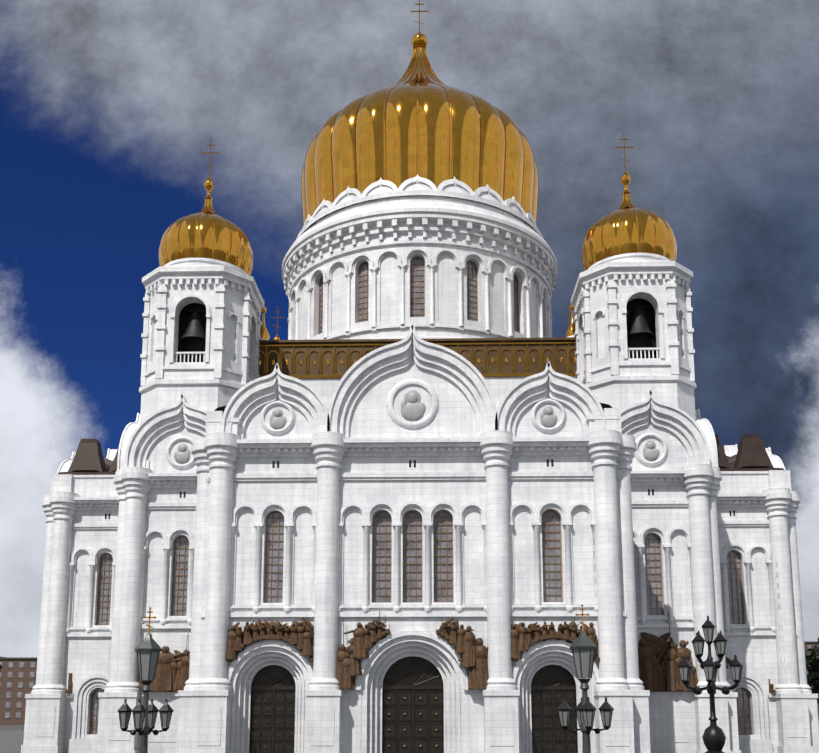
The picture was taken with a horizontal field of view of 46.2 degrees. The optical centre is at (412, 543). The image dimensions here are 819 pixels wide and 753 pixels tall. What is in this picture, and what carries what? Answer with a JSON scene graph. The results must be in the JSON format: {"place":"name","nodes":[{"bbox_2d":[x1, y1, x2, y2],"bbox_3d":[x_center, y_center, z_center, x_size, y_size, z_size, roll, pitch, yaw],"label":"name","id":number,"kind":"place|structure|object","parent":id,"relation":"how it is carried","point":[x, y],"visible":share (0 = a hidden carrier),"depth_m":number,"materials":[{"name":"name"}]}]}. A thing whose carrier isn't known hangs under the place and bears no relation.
{"place":"outdoors","nodes":[
{"label":"outdoors","id":0,"kind":"place"},
{"bbox_2d":[0,730,23,752],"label":"cathedral paving","id":1,"kind":"structure","parent":0,"point":[11,741],"depth_m":157.75,"materials":[{"name":"grey stone"}]},
{"bbox_2d":[21,174,818,752],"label":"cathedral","id":2,"kind":"structure","parent":1,"relation":"on","point":[351,442],"depth_m":100.12,"materials":[{"name":"white stone"}]},
{"bbox_2d":[143,0,676,632],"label":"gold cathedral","id":3,"kind":"object","parent":2,"relation":"on","point":[421,118],"visible":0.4,"depth_m":127.37,"materials":[{"name":"gold metal"}]},
{"bbox_2d":[251,656,576,752],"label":"door frames","id":4,"kind":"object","parent":2,"relation":"attached to","point":[420,730],"depth_m":89.70,"materials":[{"name":"brown metal"}]},
{"bbox_2d":[174,390,659,463],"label":"round medallions","id":5,"kind":"object","parent":2,"relation":"attached to","point":[413,408],"visible":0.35,"depth_m":92.84,"materials":[{"name":"white stone"}]},
{"bbox_2d":[259,337,576,375],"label":"roof parapet","id":6,"kind":"structure","parent":2,"relation":"on","point":[492,368],"depth_m":116.99,"materials":[{"name":"brown metal"}]},
{"bbox_2d":[311,178,529,224],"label":"decorative arches","id":7,"kind":"structure","parent":2,"relation":"on","point":[408,187],"depth_m":126.33,"materials":[{"name":"white stone"}]},
{"bbox_2d":[66,611,775,692],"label":"relief sculptures","id":8,"kind":"object","parent":2,"relation":"attached to","point":[656,674],"visible":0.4,"depth_m":88.45},
{"bbox_2d":[0,616,742,752],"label":"street lamp","id":9,"kind":"object","parent":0,"point":[714,737],"visible":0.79,"depth_m":20.74,"materials":[{"name":"black metal"}]},
{"bbox_2d":[0,627,741,727],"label":"lamp glass","id":10,"kind":"object","parent":9,"relation":"attached to","point":[145,655],"visible":0.75,"depth_m":28.47,"materials":[{"name":"glass"}]},
{"bbox_2d":[0,256,818,734],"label":"windows","id":11,"kind":"structure","parent":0,"point":[412,545],"depth_m":103.85,"materials":[{"name":"grey glass"}]},
{"bbox_2d":[180,305,653,343],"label":"bells","id":12,"kind":"object","parent":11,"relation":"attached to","point":[638,323],"visible":0.06,"depth_m":109.31,"materials":[{"name":"black metal"}]},
{"bbox_2d":[58,403,783,474],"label":"roof","id":13,"kind":"structure","parent":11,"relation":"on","point":[750,455],"depth_m":117.96,"materials":[{"name":"metal"}]},
{"bbox_2d":[0,720,818,729],"bbox_3d":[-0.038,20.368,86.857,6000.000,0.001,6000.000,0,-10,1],"label":"cathedral ground","id":14,"kind":"structure","parent":0,"point":[11,727],"depth_m":253.98,"materials":[{"name":"grey stone"}]},
{"bbox_2d":[135,631,596,752],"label":"street lamp lanterns","id":15,"kind":"object","parent":14,"relation":"on","point":[581,641],"visible":0.73,"depth_m":28.64,"materials":[{"name":"grey metal"}]},
{"bbox_2d":[0,643,818,724],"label":"background building","id":16,"kind":"structure","parent":14,"relation":"on","point":[14,690],"depth_m":288.82,"materials":[{"name":"brown brick"}]},
{"bbox_2d":[0,641,817,677],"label":"background building","id":17,"kind":"structure","parent":16,"relation":"on","point":[37,657],"depth_m":289.84,"materials":[{"name":"brown brick"}]},
{"bbox_2d":[0,0,818,656],"label":"sky","id":18,"kind":"structure","parent":0,"point":[109,109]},
{"bbox_2d":[249,657,577,752],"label":"doors","id":19,"kind":"structure","parent":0,"point":[392,672],"depth_m":89.97,"materials":[{"name":"brown metal"}]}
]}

